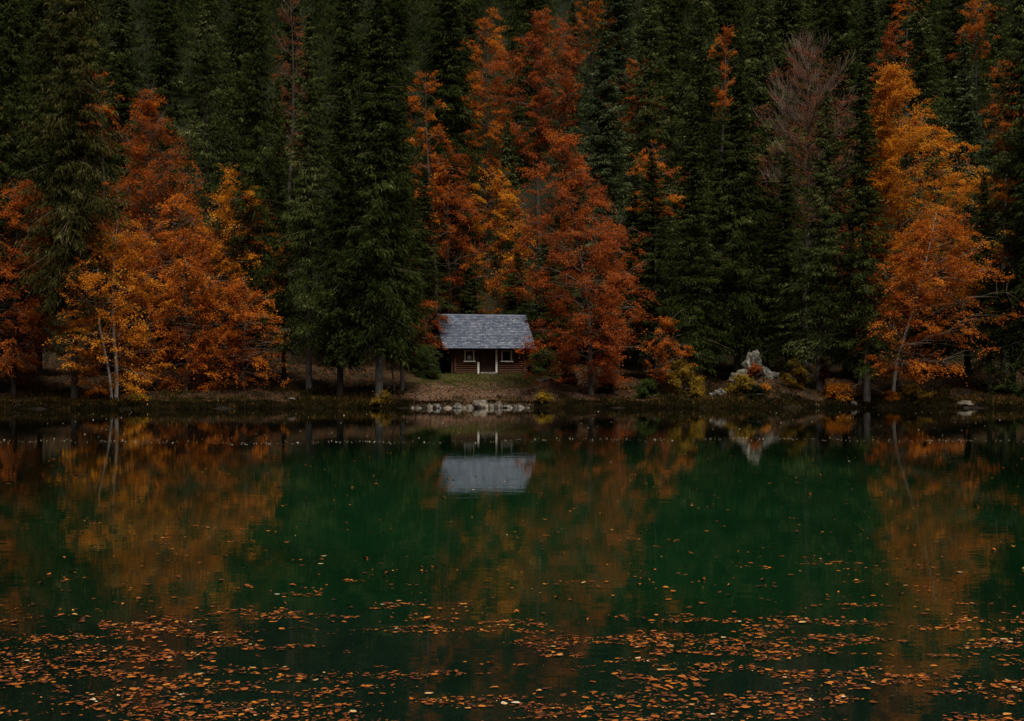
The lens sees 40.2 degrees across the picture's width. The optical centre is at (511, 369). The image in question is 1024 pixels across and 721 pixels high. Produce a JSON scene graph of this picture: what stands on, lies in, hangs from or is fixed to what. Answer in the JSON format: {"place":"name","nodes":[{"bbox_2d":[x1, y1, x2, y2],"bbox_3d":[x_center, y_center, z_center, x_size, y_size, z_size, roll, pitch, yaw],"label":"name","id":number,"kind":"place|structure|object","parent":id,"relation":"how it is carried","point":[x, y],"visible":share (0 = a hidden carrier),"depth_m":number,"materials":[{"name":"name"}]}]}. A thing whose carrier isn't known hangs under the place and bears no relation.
{"place":"outdoors","nodes":[
{"label":"outdoors","id":0,"kind":"place"},
{"bbox_2d":[0,408,1023,720],"bbox_3d":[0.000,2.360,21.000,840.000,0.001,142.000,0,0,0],"label":"water","id":1,"kind":"structure","parent":0,"point":[890,480],"depth_m":17.62,"materials":[{"name":"liquid"}]},
{"bbox_2d":[0,517,1023,720],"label":"fallen leaves","id":2,"kind":"object","parent":1,"relation":"on","point":[540,713],"visible":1,"depth_m":10.85,"materials":[{"name":"orange plant"}]},
{"bbox_2d":[2,452,1023,623],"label":"fallen leaves","id":3,"kind":"object","parent":1,"relation":"on","point":[425,617],"visible":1,"depth_m":15.50,"materials":[{"name":"orange plant"}]},
{"bbox_2d":[0,0,1023,408],"bbox_3d":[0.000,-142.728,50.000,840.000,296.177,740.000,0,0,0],"label":"ground","id":4,"kind":"structure","parent":0,"point":[626,364],"depth_m":108.66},
{"bbox_2d":[0,67,45,369],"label":"spruce tree","id":5,"kind":"object","parent":4,"relation":"on","point":[3,145],"visible":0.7,"depth_m":89.50,"materials":[{"name":"green plant"}]},
{"bbox_2d":[0,0,62,383],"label":"spruce tree","id":6,"kind":"object","parent":4,"relation":"on","point":[13,62],"visible":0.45,"depth_m":92.55,"materials":[{"name":"green plant"}]},
{"bbox_2d":[0,176,82,394],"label":"beech tree","id":7,"kind":"object","parent":4,"relation":"on","point":[21,318],"visible":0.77,"depth_m":88.29,"materials":[{"name":"orange plant"}]},
{"bbox_2d":[7,120,80,374],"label":"spruce tree","id":8,"kind":"object","parent":4,"relation":"on","point":[38,162],"visible":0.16,"depth_m":96.66,"materials":[{"name":"green plant"}]},
{"bbox_2d":[3,0,85,262],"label":"spruce tree","id":9,"kind":"object","parent":4,"relation":"on","point":[39,29],"visible":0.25,"depth_m":111.76,"materials":[{"name":"green plant"}]},
{"bbox_2d":[51,0,143,255],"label":"spruce tree","id":10,"kind":"object","parent":4,"relation":"on","point":[95,27],"visible":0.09,"depth_m":116.02,"materials":[{"name":"green plant"}]},
{"bbox_2d":[56,171,146,373],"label":"spruce tree","id":11,"kind":"object","parent":4,"relation":"on","point":[100,370],"visible":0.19,"depth_m":96.82,"materials":[{"name":"green plant"}]},
{"bbox_2d":[79,66,129,364],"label":"beech tree","id":12,"kind":"object","parent":4,"relation":"on","point":[106,110],"visible":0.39,"depth_m":101.15,"materials":[{"name":"orange plant"}]},
{"bbox_2d":[42,205,191,400],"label":"beech tree","id":13,"kind":"object","parent":4,"relation":"on","point":[120,260],"visible":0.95,"depth_m":85.91,"materials":[{"name":"orange plant"}]},
{"bbox_2d":[63,0,175,363],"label":"spruce tree","id":14,"kind":"object","parent":4,"relation":"on","point":[123,69],"visible":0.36,"depth_m":102.84,"materials":[{"name":"green plant"}]},
{"bbox_2d":[83,77,232,376],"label":"beech tree","id":15,"kind":"object","parent":4,"relation":"on","point":[138,148],"visible":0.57,"depth_m":95.68,"materials":[{"name":"orange plant"}]},
{"bbox_2d":[125,151,213,356],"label":"spruce tree","id":16,"kind":"object","parent":4,"relation":"on","point":[180,319],"visible":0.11,"depth_m":103.69,"materials":[{"name":"green plant"}]},
{"bbox_2d":[127,0,221,271],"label":"spruce tree","id":17,"kind":"object","parent":4,"relation":"on","point":[165,85],"visible":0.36,"depth_m":113.43,"materials":[{"name":"green plant"}]},
{"bbox_2d":[108,193,251,391],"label":"beech tree","id":18,"kind":"object","parent":4,"relation":"on","point":[198,265],"visible":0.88,"depth_m":90.19,"materials":[{"name":"orange plant"}]},
{"bbox_2d":[142,0,262,366],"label":"spruce tree","id":19,"kind":"object","parent":4,"relation":"on","point":[208,165],"visible":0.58,"depth_m":98.69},
{"bbox_2d":[189,0,282,256],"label":"spruce tree","id":20,"kind":"object","parent":4,"relation":"on","point":[234,7],"visible":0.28,"depth_m":118.04,"materials":[{"name":"green plant"}]},
{"bbox_2d":[198,123,279,366],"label":"spruce tree","id":21,"kind":"object","parent":4,"relation":"on","point":[229,253],"visible":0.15,"depth_m":100.72,"materials":[{"name":"green plant"}]},
{"bbox_2d":[178,157,300,379],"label":"beech tree","id":22,"kind":"object","parent":4,"relation":"on","point":[235,262],"visible":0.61,"depth_m":92.92,"materials":[{"name":"orange plant"}]},
{"bbox_2d":[191,269,292,389],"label":"beech tree","id":23,"kind":"object","parent":4,"relation":"on","point":[247,312],"visible":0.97,"depth_m":89.97,"materials":[{"name":"orange plant"}]},
{"bbox_2d":[213,0,299,386],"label":"spruce tree","id":24,"kind":"object","parent":4,"relation":"on","point":[258,164],"visible":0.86,"depth_m":92.90,"materials":[{"name":"green plant"}]},
{"bbox_2d":[260,77,306,380],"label":"spruce tree","id":25,"kind":"object","parent":4,"relation":"on","point":[278,182],"visible":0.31,"depth_m":96.56,"materials":[{"name":"green plant"}]},
{"bbox_2d":[270,0,314,285],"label":"bare tree","id":26,"kind":"object","parent":4,"relation":"on","point":[284,66],"visible":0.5,"depth_m":116.04,"materials":[{"name":"brown plant"}]},
{"bbox_2d":[260,0,326,236],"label":"spruce tree","id":27,"kind":"object","parent":4,"relation":"on","point":[289,60],"visible":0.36,"depth_m":120.62,"materials":[{"name":"green plant"}]},
{"bbox_2d":[258,12,352,389],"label":"spruce tree","id":28,"kind":"object","parent":4,"relation":"on","point":[310,260],"visible":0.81,"depth_m":91.22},
{"bbox_2d":[295,69,376,396],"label":"spruce tree","id":29,"kind":"object","parent":4,"relation":"on","point":[339,329],"visible":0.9,"depth_m":88.76,"materials":[{"name":"green plant"}]},
{"bbox_2d":[280,0,394,365],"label":"spruce tree","id":30,"kind":"object","parent":4,"relation":"on","point":[346,28],"visible":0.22,"depth_m":103.50,"materials":[{"name":"green plant"}]},
{"bbox_2d":[315,0,431,394],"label":"spruce tree","id":31,"kind":"object","parent":4,"relation":"on","point":[378,215],"visible":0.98,"depth_m":88.27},
{"bbox_2d":[354,0,441,261],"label":"spruce tree","id":32,"kind":"object","parent":4,"relation":"on","point":[396,5],"visible":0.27,"depth_m":120.69,"materials":[{"name":"green plant"}]},
{"bbox_2d":[367,97,433,390],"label":"spruce tree","id":33,"kind":"object","parent":4,"relation":"on","point":[413,358],"visible":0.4,"depth_m":92.27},
{"bbox_2d":[394,169,455,371],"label":"spruce tree","id":34,"kind":"object","parent":4,"relation":"on","point":[426,211],"visible":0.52,"depth_m":100.65,"materials":[{"name":"green plant"}]},
{"bbox_2d":[410,344,446,378],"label":"shrub","id":35,"kind":"object","parent":4,"relation":"on","point":[434,370],"visible":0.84,"depth_m":97.09,"materials":[{"name":"green plant"}]},
{"bbox_2d":[401,70,461,366],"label":"beech tree","id":36,"kind":"object","parent":4,"relation":"on","point":[412,99],"visible":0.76,"depth_m":103.85,"materials":[{"name":"orange plant"}]},
{"bbox_2d":[409,300,459,368],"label":"beech tree","id":37,"kind":"object","parent":4,"relation":"on","point":[429,337],"visible":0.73,"depth_m":98.90,"materials":[{"name":"plant"}]},
{"bbox_2d":[400,0,491,313],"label":"spruce tree","id":38,"kind":"object","parent":4,"relation":"on","point":[447,72],"visible":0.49,"depth_m":107.47,"materials":[{"name":"green plant"}]},
{"bbox_2d":[403,144,504,320],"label":"beech tree","id":39,"kind":"object","parent":4,"relation":"on","point":[461,196],"visible":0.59,"depth_m":105.01,"materials":[{"name":"orange plant"}]},
{"bbox_2d":[424,0,512,202],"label":"spruce tree","id":40,"kind":"object","parent":4,"relation":"on","point":[467,25],"visible":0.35,"depth_m":130.15,"materials":[{"name":"green plant"}]},
{"bbox_2d":[454,262,489,313],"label":"spruce tree","id":41,"kind":"object","parent":4,"relation":"on","point":[468,299],"visible":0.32,"depth_m":103.61,"materials":[{"name":"green plant"}]},
{"bbox_2d":[430,314,535,373],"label":"log cabin","id":42,"kind":"object","parent":4,"relation":"on","point":[483,343],"visible":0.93,"depth_m":100.46,"materials":[{"name":"wood"}]},
{"bbox_2d":[404,373,568,389],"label":"grass","id":43,"kind":"structure","parent":4,"relation":"on","point":[426,380],"depth_m":96.57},
{"bbox_2d":[455,7,520,266],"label":"beech tree","id":44,"kind":"object","parent":4,"relation":"on","point":[495,104],"visible":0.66,"depth_m":120.66,"materials":[{"name":"orange plant"}]},
{"bbox_2d":[459,164,539,314],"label":"beech tree","id":45,"kind":"object","parent":4,"relation":"on","point":[495,185],"visible":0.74,"depth_m":106.53,"materials":[{"name":"orange plant"}]},
{"bbox_2d":[480,121,531,292],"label":"spruce tree","id":46,"kind":"object","parent":4,"relation":"on","point":[508,157],"visible":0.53,"depth_m":115.53,"materials":[{"name":"green plant"}]},
{"bbox_2d":[3,385,1019,408],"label":"moss","id":47,"kind":"object","parent":4,"relation":"on","point":[560,398],"visible":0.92,"depth_m":87.19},
{"bbox_2d":[0,0,1023,191],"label":"forest","id":48,"kind":"object","parent":4,"relation":"on","point":[324,23],"visible":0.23,"depth_m":149.98,"materials":[{"name":"plant"}]},
{"bbox_2d":[0,392,1023,409],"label":"sedge","id":49,"kind":"object","parent":4,"relation":"on","point":[601,402],"visible":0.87,"depth_m":86.88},
{"bbox_2d":[0,326,1023,405],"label":"leaf litter","id":50,"kind":"object","parent":4,"relation":"on","point":[344,380],"visible":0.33,"depth_m":95.34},
{"bbox_2d":[13,0,130,398],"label":"spruce tree","id":51,"kind":"object","parent":50,"relation":"on","point":[75,197],"visible":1,"depth_m":84.65,"materials":[{"name":"green plant"}]},
{"bbox_2d":[0,374,1023,406],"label":"undergrowth","id":52,"kind":"object","parent":4,"relation":"on","point":[165,394],"visible":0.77,"depth_m":88.48,"materials":[{"name":"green plant"}]},
{"bbox_2d":[2,373,1023,405],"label":"ferns","id":53,"kind":"object","parent":4,"relation":"on","point":[396,400],"visible":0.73,"depth_m":88.22,"materials":[{"name":"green plant"}]},
{"bbox_2d":[389,372,645,403],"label":"fallen leaves","id":54,"kind":"object","parent":4,"relation":"on","point":[481,391],"visible":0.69,"depth_m":92.23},
{"bbox_2d":[499,250,541,372],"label":"spruce tree","id":55,"kind":"object","parent":4,"relation":"on","point":[515,307],"visible":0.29,"depth_m":104.87,"materials":[{"name":"green plant"}]},
{"bbox_2d":[497,0,567,177],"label":"spruce tree","id":56,"kind":"object","parent":4,"relation":"on","point":[530,4],"visible":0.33,"depth_m":139.34,"materials":[{"name":"green plant"}]},
{"bbox_2d":[471,4,595,274],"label":"beech tree","id":57,"kind":"object","parent":4,"relation":"on","point":[542,73],"visible":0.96,"depth_m":118.62,"materials":[{"name":"orange plant"}]},
{"bbox_2d":[522,236,580,372],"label":"spruce tree","id":58,"kind":"object","parent":4,"relation":"on","point":[543,307],"visible":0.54,"depth_m":103.06,"materials":[{"name":"green plant"}]},
{"bbox_2d":[531,144,599,348],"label":"spruce tree","id":59,"kind":"object","parent":4,"relation":"on","point":[560,267],"visible":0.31,"depth_m":105.59,"materials":[{"name":"green plant"}]},
{"bbox_2d":[533,1,598,218],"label":"spruce tree","id":60,"kind":"object","parent":4,"relation":"on","point":[579,75],"visible":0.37,"depth_m":127.68,"materials":[{"name":"green plant"}]},
{"bbox_2d":[499,124,660,394],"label":"beech tree","id":61,"kind":"object","parent":4,"relation":"on","point":[580,177],"visible":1,"depth_m":90.79,"materials":[{"name":"orange plant"}]},
{"bbox_2d":[568,0,620,157],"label":"beech tree","id":62,"kind":"object","parent":4,"relation":"on","point":[594,10],"visible":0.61,"depth_m":137.82,"materials":[{"name":"orange plant"}]},
{"bbox_2d":[541,31,670,361],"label":"spruce tree","id":63,"kind":"object","parent":4,"relation":"on","point":[603,145],"visible":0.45,"depth_m":105.88,"materials":[{"name":"green plant"}]},
{"bbox_2d":[574,0,660,201],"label":"spruce tree","id":64,"kind":"object","parent":4,"relation":"on","point":[619,52],"visible":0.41,"depth_m":133.58,"materials":[{"name":"green plant"}]},
{"bbox_2d":[583,216,652,382],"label":"beech tree","id":65,"kind":"object","parent":4,"relation":"on","point":[620,289],"visible":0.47,"depth_m":94.79,"materials":[{"name":"orange plant"}]},
{"bbox_2d":[599,56,663,269],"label":"beech tree","id":66,"kind":"object","parent":4,"relation":"on","point":[630,76],"visible":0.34,"depth_m":117.81,"materials":[{"name":"orange plant"}]},
{"bbox_2d":[599,166,678,367],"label":"spruce tree","id":67,"kind":"object","parent":4,"relation":"on","point":[634,218],"visible":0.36,"depth_m":102.80,"materials":[{"name":"green plant"}]},
{"bbox_2d":[604,0,686,307],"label":"spruce tree","id":68,"kind":"object","parent":4,"relation":"on","point":[648,131],"visible":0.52,"depth_m":111.77,"materials":[{"name":"green plant"}]},
{"bbox_2d":[616,150,685,379],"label":"spruce tree","id":69,"kind":"object","parent":4,"relation":"on","point":[651,266],"visible":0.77,"depth_m":96.83,"materials":[{"name":"green plant"}]},
{"bbox_2d":[625,139,688,372],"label":"beech tree","id":70,"kind":"object","parent":4,"relation":"on","point":[659,163],"visible":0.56,"depth_m":101.05,"materials":[{"name":"orange plant"}]},
{"bbox_2d":[636,316,697,393],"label":"beech tree","id":71,"kind":"object","parent":4,"relation":"on","point":[659,351],"visible":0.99,"depth_m":89.68,"materials":[{"name":"orange plant"}]},
{"bbox_2d":[622,0,712,213],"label":"spruce tree","id":72,"kind":"object","parent":4,"relation":"on","point":[671,5],"visible":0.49,"depth_m":129.50,"materials":[{"name":"green plant"}]},
{"bbox_2d":[663,358,698,392],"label":"shrub","id":73,"kind":"object","parent":4,"relation":"on","point":[681,366],"visible":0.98,"depth_m":89.42,"materials":[{"name":"yellow plant"}]},
{"bbox_2d":[639,99,737,388],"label":"spruce tree","id":74,"kind":"object","parent":4,"relation":"on","point":[694,263],"visible":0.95,"depth_m":92.07,"materials":[{"name":"green plant"}]},
{"bbox_2d":[648,0,754,334],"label":"spruce tree","id":75,"kind":"object","parent":4,"relation":"on","point":[700,83],"visible":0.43,"depth_m":108.87,"materials":[{"name":"green plant"}]},
{"bbox_2d":[676,161,756,369],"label":"spruce tree","id":76,"kind":"object","parent":4,"relation":"on","point":[717,175],"visible":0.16,"depth_m":101.63,"materials":[{"name":"green plant"}]},
{"bbox_2d":[679,0,764,216],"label":"spruce tree","id":77,"kind":"object","parent":4,"relation":"on","point":[725,15],"visible":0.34,"depth_m":127.24,"materials":[{"name":"green plant"}]},
{"bbox_2d":[707,24,737,361],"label":"beech tree","id":78,"kind":"object","parent":4,"relation":"on","point":[725,68],"visible":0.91,"depth_m":105.78,"materials":[{"name":"orange plant"}]},
{"bbox_2d":[683,70,782,372],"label":"spruce tree","id":79,"kind":"object","parent":4,"relation":"on","point":[736,241],"visible":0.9,"depth_m":95.64,"materials":[{"name":"green plant"}]},
{"bbox_2d":[702,0,809,352],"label":"spruce tree","id":80,"kind":"object","parent":4,"relation":"on","point":[751,68],"visible":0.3,"depth_m":108.42,"materials":[{"name":"green plant"}]},
{"bbox_2d":[717,149,798,366],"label":"spruce tree","id":81,"kind":"object","parent":4,"relation":"on","point":[768,185],"visible":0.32,"depth_m":100.80,"materials":[{"name":"green plant"}]},
{"bbox_2d":[742,150,830,377],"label":"spruce tree","id":82,"kind":"object","parent":4,"relation":"on","point":[784,267],"visible":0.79,"depth_m":94.69,"materials":[{"name":"green plant"}]},
{"bbox_2d":[748,0,831,219],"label":"spruce tree","id":83,"kind":"object","parent":4,"relation":"on","point":[792,24],"visible":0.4,"depth_m":126.41,"materials":[{"name":"green plant"}]},
{"bbox_2d":[778,354,810,388],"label":"shrub","id":84,"kind":"object","parent":4,"relation":"on","point":[798,370],"visible":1,"depth_m":89.31,"materials":[{"name":"yellow plant"}]},
{"bbox_2d":[747,27,876,377],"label":"bare tree","id":85,"kind":"object","parent":4,"relation":"on","point":[800,71],"visible":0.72,"depth_m":97.76,"materials":[{"name":"brown plant"}]},
{"bbox_2d":[773,0,857,170],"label":"spruce tree","id":86,"kind":"object","parent":4,"relation":"on","point":[820,4],"visible":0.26,"depth_m":139.46,"materials":[{"name":"green plant"}]},
{"bbox_2d":[762,88,871,391],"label":"spruce tree","id":87,"kind":"object","parent":4,"relation":"on","point":[823,281],"visible":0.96,"depth_m":89.67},
{"bbox_2d":[792,0,904,313],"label":"spruce tree","id":88,"kind":"object","parent":4,"relation":"on","point":[836,35],"visible":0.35,"depth_m":111.52,"materials":[{"name":"green plant"}]},
{"bbox_2d":[813,174,888,378],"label":"spruce tree","id":89,"kind":"object","parent":4,"relation":"on","point":[844,374],"visible":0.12,"depth_m":98.86,"materials":[{"name":"green plant"}]},
{"bbox_2d":[825,65,913,401],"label":"spruce tree","id":90,"kind":"object","parent":4,"relation":"on","point":[866,292],"visible":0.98,"depth_m":87.99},
{"bbox_2d":[842,0,912,231],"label":"spruce tree","id":91,"kind":"object","parent":4,"relation":"on","point":[867,47],"visible":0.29,"depth_m":124.05,"materials":[{"name":"green plant"}]},
{"bbox_2d":[850,0,938,171],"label":"spruce tree","id":92,"kind":"object","parent":4,"relation":"on","point":[887,21],"visible":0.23,"depth_m":137.75,"materials":[{"name":"green plant"}]},
{"bbox_2d":[868,20,923,283],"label":"beech tree","id":93,"kind":"object","parent":4,"relation":"on","point":[891,43],"visible":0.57,"depth_m":116.58,"materials":[{"name":"orange plant"}]},
{"bbox_2d":[878,232,969,372],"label":"spruce tree","id":94,"kind":"object","parent":4,"relation":"on","point":[926,345],"visible":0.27,"depth_m":99.56,"materials":[{"name":"green plant"}]},
{"bbox_2d":[882,0,974,335],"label":"spruce tree","id":95,"kind":"object","parent":4,"relation":"on","point":[920,66],"visible":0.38,"depth_m":109.67,"materials":[{"name":"green plant"}]},
{"bbox_2d":[843,62,1022,385],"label":"beech tree","id":96,"kind":"object","parent":4,"relation":"on","point":[891,147],"visible":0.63,"depth_m":94.30,"materials":[{"name":"orange plant"}]},
{"bbox_2d":[846,192,1023,391],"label":"beech tree","id":97,"kind":"object","parent":4,"relation":"on","point":[920,256],"visible":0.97,"depth_m":88.16,"materials":[{"name":"orange plant"}]},
{"bbox_2d":[906,0,994,244],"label":"spruce tree","id":98,"kind":"object","parent":4,"relation":"on","point":[945,18],"visible":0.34,"depth_m":125.72,"materials":[{"name":"green plant"}]},
{"bbox_2d":[910,34,1012,377],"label":"spruce tree","id":99,"kind":"object","parent":4,"relation":"on","point":[967,125],"visible":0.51,"depth_m":99.37,"materials":[{"name":"green plant"}]},
{"bbox_2d":[945,0,1004,239],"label":"beech tree","id":100,"kind":"object","parent":4,"relation":"on","point":[980,30],"visible":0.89,"depth_m":117.68,"materials":[{"name":"orange plant"}]},
{"bbox_2d":[944,0,1020,268],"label":"spruce tree","id":101,"kind":"object","parent":4,"relation":"on","point":[997,50],"visible":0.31,"depth_m":116.85,"materials":[{"name":"green plant"}]},
{"bbox_2d":[950,0,1023,385],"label":"spruce tree","id":102,"kind":"object","parent":4,"relation":"on","point":[1014,38],"visible":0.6,"depth_m":92.52,"materials":[{"name":"green plant"}]},
{"bbox_2d":[958,171,1020,390],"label":"spruce tree","id":103,"kind":"object","parent":4,"relation":"on","point":[988,358],"visible":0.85,"depth_m":91.20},
{"bbox_2d":[974,353,1023,393],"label":"shrub","id":104,"kind":"object","parent":4,"relation":"on","point":[1010,388],"visible":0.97,"depth_m":89.59,"materials":[{"name":"green plant"}]},
{"bbox_2d":[979,60,1023,372],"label":"beech tree","id":105,"kind":"object","parent":4,"relation":"on","point":[995,112],"visible":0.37,"depth_m":100.92,"materials":[{"name":"orange plant"}]},
{"bbox_2d":[987,54,1023,377],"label":"spruce tree","id":106,"kind":"object","parent":4,"relation":"on","point":[1019,188],"visible":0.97,"depth_m":89.25,"materials":[{"name":"green plant"}]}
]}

